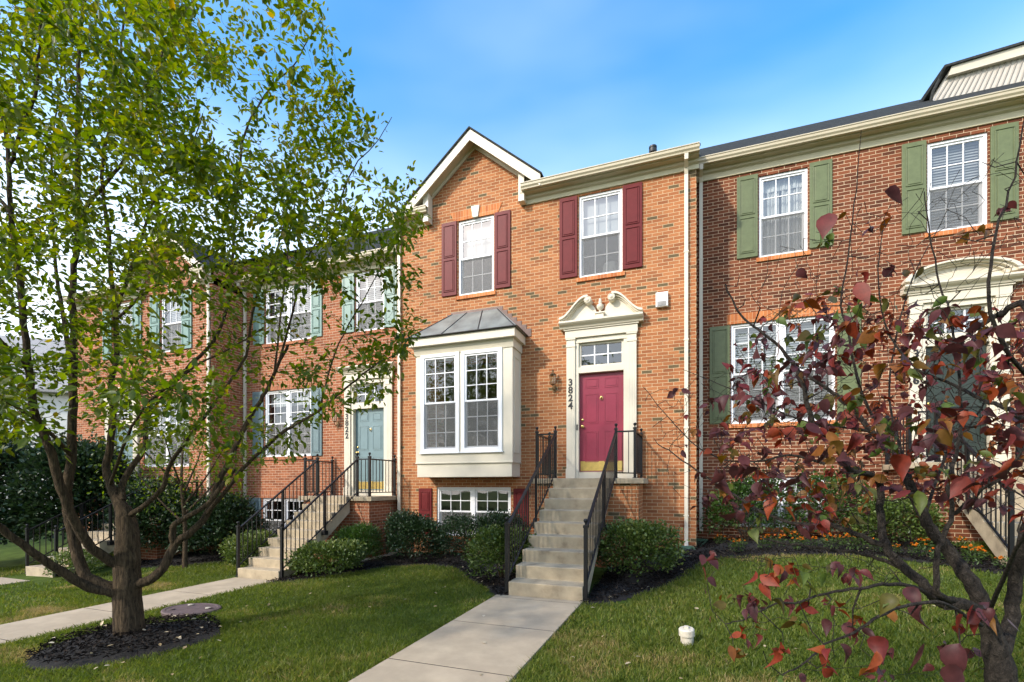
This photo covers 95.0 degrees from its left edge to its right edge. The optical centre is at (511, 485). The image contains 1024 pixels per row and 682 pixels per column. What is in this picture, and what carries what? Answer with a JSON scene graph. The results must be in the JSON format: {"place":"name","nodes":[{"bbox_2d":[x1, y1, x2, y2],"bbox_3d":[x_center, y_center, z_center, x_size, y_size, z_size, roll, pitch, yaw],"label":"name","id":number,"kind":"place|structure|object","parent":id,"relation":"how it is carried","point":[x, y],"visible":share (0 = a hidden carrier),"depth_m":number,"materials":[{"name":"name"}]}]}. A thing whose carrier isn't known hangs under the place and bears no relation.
{"place":"outdoors","nodes":[
{"label":"outdoors","id":0,"kind":"place"},
{"bbox_2d":[0,525,1023,681],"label":"ground","id":1,"kind":"structure","parent":0,"point":[12,554],"depth_m":4.95,"materials":[{"name":"green plant"}]},
{"bbox_2d":[0,577,29,584],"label":"walkway","id":2,"kind":"structure","parent":1,"relation":"on","point":[3,580],"depth_m":9.42,"materials":[{"name":"concrete"}]},
{"bbox_2d":[0,427,51,544],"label":"evergreen shrub","id":3,"kind":"object","parent":1,"relation":"on","point":[4,455],"visible":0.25,"depth_m":11.37,"materials":[{"name":"green plant"}]},
{"bbox_2d":[0,335,68,508],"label":"pale house","id":4,"kind":"structure","parent":1,"relation":"on","point":[44,349],"depth_m":25.54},
{"bbox_2d":[0,431,139,542],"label":"evergreen shrub","id":5,"kind":"object","parent":1,"relation":"on","point":[31,481],"visible":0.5,"depth_m":11.15,"materials":[{"name":"green plant"}]},
{"bbox_2d":[42,547,103,576],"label":"azalea","id":6,"kind":"object","parent":1,"relation":"on","point":[59,558],"visible":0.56,"depth_m":9.64,"materials":[{"name":"green plant"}]},
{"bbox_2d":[24,476,199,577],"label":"front steps","id":7,"kind":"structure","parent":1,"relation":"on","point":[104,539],"depth_m":10.74,"materials":[{"name":"concrete"}]},
{"bbox_2d":[22,620,222,671],"bbox_3d":[-4.105,1.668,5.083,1.900,0.200,1.750,0,0,20],"label":"mulch bed","id":8,"kind":"object","parent":1,"relation":"on","point":[97,659],"visible":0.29,"depth_m":4.67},
{"bbox_2d":[0,0,431,635],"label":"leafy tree","id":9,"kind":"object","parent":8,"relation":"on","point":[128,118],"visible":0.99,"depth_m":4.16,"materials":[{"name":"green plant"}]},
{"bbox_2d":[0,577,270,643],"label":"walkway","id":10,"kind":"structure","parent":1,"relation":"on","point":[28,627],"depth_m":6.60,"materials":[{"name":"concrete"}]},
{"bbox_2d":[77,409,262,568],"bbox_3d":[-7.448,0.014,10.489,3.301,3.882,3.288,0,0,20],"label":"ornamental tree","id":11,"kind":"object","parent":1,"relation":"on","point":[182,488],"visible":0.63,"depth_m":10.40,"materials":[{"name":"green plant"}]},
{"bbox_2d":[63,227,317,550],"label":"brick townhouse","id":12,"kind":"structure","parent":1,"relation":"on","point":[174,320],"depth_m":12.96,"materials":[{"name":"brick"}]},
{"bbox_2d":[110,302,131,362],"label":"window","id":13,"kind":"structure","parent":12,"relation":"in","point":[123,304],"depth_m":13.64,"materials":[{"name":"white plastic"}]},
{"bbox_2d":[116,426,132,475],"bbox_3d":[-11.197,-0.690,13.627,0.914,2.051,0.070,0,0,20],"label":"door","id":14,"kind":"structure","parent":12,"relation":"in","point":[131,441],"depth_m":13.61,"materials":[{"name":"grey paint"}]},
{"bbox_2d":[117,404,132,420],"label":"transom window","id":15,"kind":"structure","parent":12,"relation":"in","point":[123,404],"depth_m":13.60,"materials":[{"name":"beige paint"}]},
{"bbox_2d":[141,392,190,469],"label":"window","id":16,"kind":"structure","parent":12,"relation":"in","point":[168,419],"depth_m":12.96,"materials":[{"name":"white plastic"}]},
{"bbox_2d":[157,282,186,354],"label":"window","id":17,"kind":"structure","parent":12,"relation":"in","point":[176,325],"depth_m":12.96,"materials":[{"name":"white plastic"}]},
{"bbox_2d":[160,603,221,617],"bbox_3d":[-4.360,1.727,6.388,0.690,0.140,0.690,2,-2,20],"label":"manhole cover","id":18,"kind":"object","parent":1,"relation":"on","point":[192,608],"visible":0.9,"depth_m":6.34,"materials":[{"name":"grey metal"}]},
{"bbox_2d":[141,547,258,567],"bbox_3d":[-6.851,1.763,11.468,4.560,0.367,3.060,0,0,20],"label":"mulch bed","id":19,"kind":"object","parent":1,"relation":"on","point":[195,557],"visible":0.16,"depth_m":11.29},
{"bbox_2d":[98,472,211,551],"bbox_3d":[-8.856,0.781,11.894,2.627,2.246,2.210,0,0,20],"label":"evergreen shrub","id":20,"kind":"object","parent":19,"relation":"on","point":[138,502],"visible":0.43,"depth_m":11.24,"materials":[{"name":"green plant"}]},
{"bbox_2d":[156,491,276,555],"bbox_3d":[-7.342,0.918,11.645,2.972,1.831,2.248,0,0,20],"label":"evergreen shrub","id":21,"kind":"object","parent":19,"relation":"on","point":[226,515],"visible":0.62,"depth_m":11.11,"materials":[{"name":"green plant"}]},
{"bbox_2d":[214,527,276,566],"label":"azalea","id":22,"kind":"object","parent":19,"relation":"on","point":[230,551],"visible":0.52,"depth_m":9.65,"materials":[{"name":"green plant"}]},
{"bbox_2d":[20,534,1006,663],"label":"mulch chips","id":23,"kind":"object","parent":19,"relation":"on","point":[82,635],"visible":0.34,"depth_m":6.30,"materials":[{"name":"black wood"}]},
{"bbox_2d":[235,452,396,579],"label":"front steps","id":24,"kind":"structure","parent":1,"relation":"on","point":[320,516],"depth_m":10.23,"materials":[{"name":"concrete"}]},
{"bbox_2d":[235,227,398,551],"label":"brick townhouse","id":25,"kind":"structure","parent":1,"relation":"on","point":[344,438],"depth_m":12.31,"materials":[{"name":"brick"}]},
{"bbox_2d":[260,491,303,535],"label":"window","id":26,"kind":"structure","parent":25,"relation":"in","point":[266,495],"depth_m":12.89,"materials":[{"name":"white plastic"}]},
{"bbox_2d":[263,282,311,347],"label":"window","id":27,"kind":"structure","parent":25,"relation":"in","point":[302,332],"depth_m":12.74,"materials":[{"name":"white plastic"}]},
{"bbox_2d":[262,379,313,459],"bbox_3d":[-6.059,-1.749,12.788,1.780,2.110,0.230,0,0,20],"label":"window","id":28,"kind":"structure","parent":25,"relation":"in","point":[292,392],"depth_m":12.77,"materials":[{"name":"white plastic"}]},
{"bbox_2d":[354,382,383,403],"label":"transom window","id":29,"kind":"structure","parent":25,"relation":"in","point":[365,394],"depth_m":11.91,"materials":[{"name":"beige paint"}]},
{"bbox_2d":[353,270,385,335],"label":"window","id":30,"kind":"structure","parent":25,"relation":"in","point":[377,303],"depth_m":11.91,"materials":[{"name":"white plastic"}]},
{"bbox_2d":[356,408,383,489],"bbox_3d":[-3.586,-0.909,11.891,0.914,2.051,0.119,0,0,20],"label":"door","id":31,"kind":"structure","parent":25,"relation":"in","point":[370,425],"depth_m":11.90,"materials":[{"name":"blue paint"}]},
{"bbox_2d":[265,553,522,594],"bbox_3d":[-1.662,1.616,9.023,4.980,0.361,4.080,0,0,20],"label":"mulch bed","id":32,"kind":"object","parent":1,"relation":"on","point":[448,557],"visible":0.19,"depth_m":9.49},
{"bbox_2d":[281,536,372,579],"bbox_3d":[-3.608,1.387,9.109,1.588,0.804,1.591,0,0,20],"label":"azalea","id":33,"kind":"object","parent":32,"relation":"on","point":[336,549],"visible":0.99,"depth_m":8.78,"materials":[{"name":"green plant"}]},
{"bbox_2d":[328,521,387,559],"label":"boxwood","id":34,"kind":"object","parent":32,"relation":"on","point":[356,531],"visible":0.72,"depth_m":9.93,"materials":[{"name":"green plant"}]},
{"bbox_2d":[361,552,394,561],"bbox_3d":[-3.013,1.609,10.648,0.117,0.153,1.123,0,0,31],"label":"drain pipe","id":35,"kind":"object","parent":32,"relation":"on","point":[388,554],"visible":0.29,"depth_m":10.59,"materials":[{"name":"black plastic"}]},
{"bbox_2d":[378,507,452,560],"bbox_3d":[-2.081,1.092,10.209,1.478,1.221,1.470,0,0,-23],"label":"holly","id":36,"kind":"object","parent":32,"relation":"on","point":[406,523],"visible":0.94,"depth_m":9.98,"materials":[{"name":"green plant"}]},
{"bbox_2d":[426,510,482,557],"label":"holly","id":37,"kind":"object","parent":32,"relation":"on","point":[462,521],"visible":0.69,"depth_m":9.68,"materials":[{"name":"green plant"}]},
{"bbox_2d":[460,523,536,578],"bbox_3d":[-0.175,1.100,7.673,1.346,1.010,1.365,0,0,-11],"label":"azalea","id":38,"kind":"object","parent":32,"relation":"on","point":[491,535],"visible":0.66,"depth_m":7.37,"materials":[{"name":"green plant"}]},
{"bbox_2d":[470,507,532,558],"bbox_3d":[-0.196,1.010,9.441,1.411,1.178,1.006,0,0,20],"label":"holly","id":39,"kind":"object","parent":32,"relation":"on","point":[498,518],"visible":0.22,"depth_m":9.35,"materials":[{"name":"green plant"}]},
{"bbox_2d":[348,594,581,681],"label":"walkway","id":40,"kind":"structure","parent":1,"relation":"on","point":[512,632],"depth_m":4.42,"materials":[{"name":"concrete"}]},
{"bbox_2d":[49,547,935,678],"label":"fallen leaves","id":41,"kind":"object","parent":1,"relation":"on","point":[159,644],"visible":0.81,"depth_m":4.82,"materials":[{"name":"brown plant"}]},
{"bbox_2d":[391,126,700,553],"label":"brick townhouse","id":42,"kind":"structure","parent":1,"relation":"on","point":[565,303],"depth_m":9.93,"materials":[{"name":"brick"}]},
{"bbox_2d":[407,306,530,477],"bbox_3d":[-0.974,-2.077,10.272,2.691,3.795,0.760,0,0,20],"label":"bay window","id":43,"kind":"structure","parent":42,"relation":"in","point":[460,437],"depth_m":10.09,"materials":[{"name":"beige paint"}]},
{"bbox_2d":[437,487,510,539],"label":"window","id":44,"kind":"structure","parent":42,"relation":"in","point":[473,500],"depth_m":10.71,"materials":[{"name":"white plastic"}]},
{"bbox_2d":[450,202,501,299],"bbox_3d":[-0.797,-5.276,10.669,1.280,2.065,0.204,0,0,20],"label":"window","id":45,"kind":"structure","parent":42,"relation":"in","point":[476,269],"depth_m":10.69,"materials":[{"name":"white plastic"}]},
{"bbox_2d":[576,188,624,282],"bbox_3d":[1.840,-5.146,9.726,0.994,1.805,0.199,0,0,20],"label":"window","id":46,"kind":"structure","parent":42,"relation":"in","point":[600,220],"depth_m":9.75,"materials":[{"name":"white plastic"}]},
{"bbox_2d":[579,339,623,367],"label":"transom window","id":47,"kind":"structure","parent":42,"relation":"in","point":[622,340],"depth_m":9.70,"materials":[{"name":"beige paint"}]},
{"bbox_2d":[580,371,623,471],"bbox_3d":[1.853,-1.309,9.728,0.914,2.051,0.119,0,0,20],"label":"door","id":48,"kind":"structure","parent":42,"relation":"in","point":[601,394],"depth_m":9.75,"materials":[{"name":"paint"}]},
{"bbox_2d":[503,423,647,601],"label":"front steps","id":49,"kind":"structure","parent":1,"relation":"on","point":[560,557],"depth_m":7.43,"materials":[{"name":"concrete"}]},
{"bbox_2d":[679,625,694,645],"bbox_3d":[1.578,1.412,4.226,0.136,0.295,0.136,-3,3,20],"label":"cleanout pipe","id":50,"kind":"object","parent":1,"relation":"on","point":[686,633],"visible":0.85,"depth_m":4.18,"materials":[{"name":"white plastic"}]},
{"bbox_2d":[582,536,1003,604],"bbox_3d":[4.168,1.226,7.357,5.400,0.622,4.920,0,0,20],"label":"mulch bed","id":51,"kind":"object","parent":1,"relation":"on","point":[632,579],"visible":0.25,"depth_m":7.51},
{"bbox_2d":[595,516,689,581],"bbox_3d":[1.967,0.991,7.415,1.588,1.047,1.552,0,0,20],"label":"azalea","id":52,"kind":"object","parent":51,"relation":"on","point":[637,536],"visible":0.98,"depth_m":7.10,"materials":[{"name":"green plant"}]},
{"bbox_2d":[680,546,695,555],"bbox_3d":[3.208,1.212,8.519,0.322,0.090,0.620,0,6,12],"label":"splash block","id":53,"kind":"object","parent":51,"relation":"on","point":[689,547],"depth_m":8.78,"materials":[{"name":"green plastic"}]},
{"bbox_2d":[696,538,707,545],"bbox_3d":[3.650,1.155,9.280,0.322,0.090,0.620,0,6,40],"label":"splash block","id":54,"kind":"object","parent":51,"relation":"on","point":[700,540],"depth_m":9.46,"materials":[{"name":"green plastic"}]},
{"bbox_2d":[713,534,725,543],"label":"marigold","id":55,"kind":"object","parent":51,"relation":"on","point":[719,538],"visible":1,"depth_m":8.99,"materials":[{"name":"green plant"}]},
{"bbox_2d":[727,538,743,551],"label":"marigold","id":56,"kind":"object","parent":51,"relation":"on","point":[736,543],"visible":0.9,"depth_m":8.12,"materials":[{"name":"orange plant"}]},
{"bbox_2d":[734,539,747,545],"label":"marigold","id":57,"kind":"object","parent":51,"relation":"on","point":[746,543],"visible":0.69,"depth_m":8.35,"materials":[{"name":"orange plant"}]},
{"bbox_2d":[696,466,819,540],"bbox_3d":[4.608,0.403,8.992,1.550,1.555,1.758,0,0,-22],"label":"nandina","id":58,"kind":"object","parent":51,"relation":"on","point":[744,490],"visible":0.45,"depth_m":8.84,"materials":[{"name":"green plant"}]},
{"bbox_2d":[757,536,771,547],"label":"marigold","id":59,"kind":"object","parent":51,"relation":"on","point":[767,543],"visible":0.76,"depth_m":8.07,"materials":[{"name":"green plant"}]},
{"bbox_2d":[770,534,787,545],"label":"marigold","id":60,"kind":"object","parent":51,"relation":"on","point":[779,537],"visible":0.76,"depth_m":8.17,"materials":[{"name":"orange plant"}]},
{"bbox_2d":[788,531,805,542],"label":"marigold","id":61,"kind":"object","parent":51,"relation":"on","point":[797,536],"visible":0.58,"depth_m":8.32,"materials":[{"name":"orange plant"}]},
{"bbox_2d":[788,536,807,549],"bbox_3d":[4.819,0.971,7.901,0.278,0.236,0.305,0,0,6],"label":"marigold","id":62,"kind":"object","parent":51,"relation":"on","point":[802,539],"visible":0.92,"depth_m":7.89,"materials":[{"name":"orange plant"}]},
{"bbox_2d":[806,536,819,545],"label":"marigold","id":63,"kind":"object","parent":51,"relation":"on","point":[813,539],"visible":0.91,"depth_m":7.95,"materials":[{"name":"orange plant"}]},
{"bbox_2d":[781,466,876,538],"bbox_3d":[5.829,0.369,8.611,1.679,1.445,1.261,0,0,20],"label":"nandina","id":64,"kind":"object","parent":51,"relation":"on","point":[833,489],"visible":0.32,"depth_m":8.44,"materials":[{"name":"green plant"}]},
{"bbox_2d":[818,532,841,547],"bbox_3d":[5.204,0.915,7.683,0.342,0.278,0.342,0,0,-43],"label":"marigold","id":65,"kind":"object","parent":51,"relation":"on","point":[828,538],"visible":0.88,"depth_m":7.68,"materials":[{"name":"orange plant"}]},
{"bbox_2d":[831,535,848,545],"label":"marigold","id":66,"kind":"object","parent":51,"relation":"on","point":[840,537],"visible":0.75,"depth_m":7.86,"materials":[{"name":"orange plant"}]},
{"bbox_2d":[843,533,867,550],"bbox_3d":[5.441,0.901,7.458,0.354,0.300,0.371,0,0,-26],"label":"marigold","id":67,"kind":"object","parent":51,"relation":"on","point":[852,542],"visible":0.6,"depth_m":7.47,"materials":[{"name":"orange plant"}]},
{"bbox_2d":[866,538,882,551],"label":"marigold","id":68,"kind":"object","parent":51,"relation":"on","point":[869,545],"visible":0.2,"depth_m":7.29,"materials":[{"name":"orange plant"}]},
{"bbox_2d":[892,543,901,554],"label":"marigold","id":69,"kind":"object","parent":51,"relation":"on","point":[896,547],"visible":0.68,"depth_m":7.02,"materials":[{"name":"orange plant"}]},
{"bbox_2d":[842,495,955,545],"bbox_3d":[6.182,0.575,7.537,1.389,1.026,1.140,0,0,20],"label":"azalea","id":70,"kind":"object","parent":51,"relation":"on","point":[899,510],"visible":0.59,"depth_m":7.33,"materials":[{"name":"green plant"}]},
{"bbox_2d":[906,542,929,555],"bbox_3d":[5.927,0.936,6.859,0.276,0.223,0.264,0,0,-19],"label":"marigold","id":71,"kind":"object","parent":51,"relation":"on","point":[918,547],"visible":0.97,"depth_m":6.85,"materials":[{"name":"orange plant"}]},
{"bbox_2d":[914,538,934,550],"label":"marigold","id":72,"kind":"object","parent":51,"relation":"on","point":[922,546],"visible":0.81,"depth_m":7.08,"materials":[{"name":"orange plant"}]},
{"bbox_2d":[929,547,944,559],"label":"marigold","id":73,"kind":"object","parent":51,"relation":"on","point":[930,555],"visible":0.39,"depth_m":6.61,"materials":[{"name":"orange plant"}]},
{"bbox_2d":[927,538,952,553],"bbox_3d":[6.224,0.897,6.822,0.362,0.280,0.329,0,0,-1],"label":"marigold","id":74,"kind":"object","parent":51,"relation":"on","point":[929,544],"visible":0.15,"depth_m":6.89,"materials":[{"name":"orange plant"}]},
{"bbox_2d":[951,536,975,552],"bbox_3d":[6.625,0.869,6.890,0.326,0.252,0.296,0,0,22],"label":"marigold","id":75,"kind":"object","parent":51,"relation":"on","point":[961,540],"visible":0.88,"depth_m":6.87,"materials":[{"name":"orange plant"}]},
{"bbox_2d":[960,546,987,564],"bbox_3d":[6.138,0.933,6.263,0.318,0.257,0.304,0,0,45],"label":"marigold","id":76,"kind":"object","parent":51,"relation":"on","point":[975,553],"visible":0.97,"depth_m":6.23,"materials":[{"name":"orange plant"}]},
{"bbox_2d":[961,544,988,559],"bbox_3d":[6.358,0.917,6.438,0.278,0.227,0.279,0,0,-30],"label":"marigold","id":77,"kind":"object","parent":51,"relation":"on","point":[985,551],"visible":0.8,"depth_m":6.42,"materials":[{"name":"orange plant"}]},
{"bbox_2d":[992,555,1008,568],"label":"marigold","id":78,"kind":"object","parent":51,"relation":"on","point":[1001,558],"visible":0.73,"depth_m":5.95,"materials":[{"name":"orange plant"}]},
{"bbox_2d":[643,120,1023,681],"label":"dogwood tree","id":79,"kind":"object","parent":1,"relation":"on","point":[995,651],"visible":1,"depth_m":1.70,"materials":[{"name":"red plant"}]},
{"bbox_2d":[696,41,1023,539],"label":"brick townhouse","id":80,"kind":"structure","parent":1,"relation":"on","point":[761,200],"depth_m":9.11,"materials":[{"name":"brick"}]},
{"bbox_2d":[737,477,827,532],"bbox_3d":[5.436,0.389,9.499,1.600,1.095,0.199,0,0,20],"label":"window","id":81,"kind":"structure","parent":80,"relation":"in","point":[768,530],"depth_m":9.47,"materials":[{"name":"white plastic"}]},
{"bbox_2d":[756,168,810,262],"bbox_3d":[5.476,-5.424,9.514,0.965,1.750,0.255,0,0,20],"label":"window","id":82,"kind":"structure","parent":80,"relation":"in","point":[788,228],"depth_m":9.52,"materials":[{"name":"white plastic"}]},
{"bbox_2d":[727,302,840,427],"bbox_3d":[5.444,-2.364,9.507,2.010,2.360,0.220,0,0,20],"label":"window","id":83,"kind":"structure","parent":80,"relation":"in","point":[736,319],"depth_m":9.53,"materials":[{"name":"white plastic"}]},
{"bbox_2d":[927,350,979,440],"bbox_3d":[8.074,-1.551,8.559,0.914,1.995,0.119,0,0,20],"label":"door","id":84,"kind":"structure","parent":80,"relation":"in","point":[949,357],"depth_m":8.57,"materials":[{"name":"grey paint"}]},
{"bbox_2d":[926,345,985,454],"bbox_3d":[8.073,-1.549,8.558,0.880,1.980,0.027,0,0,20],"label":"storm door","id":85,"kind":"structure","parent":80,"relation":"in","point":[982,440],"depth_m":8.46,"materials":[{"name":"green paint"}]},
{"bbox_2d":[926,304,987,335],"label":"transom window","id":86,"kind":"structure","parent":80,"relation":"in","point":[984,306],"depth_m":8.50,"materials":[{"name":"beige paint"}]},
{"bbox_2d":[924,132,992,238],"bbox_3d":[8.080,-5.424,8.562,0.970,1.750,0.220,0,0,20],"label":"window","id":87,"kind":"structure","parent":80,"relation":"in","point":[979,217],"depth_m":8.55,"materials":[{"name":"white plastic"}]},
{"bbox_2d":[883,402,1023,564],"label":"front steps","id":88,"kind":"structure","parent":1,"relation":"on","point":[995,531],"depth_m":6.94,"materials":[{"name":"concrete"}]},
{"bbox_2d":[0,0,1023,339],"label":"sky","id":89,"kind":"structure","parent":0,"point":[562,86],"materials":[{"name":"blue"}]}
]}

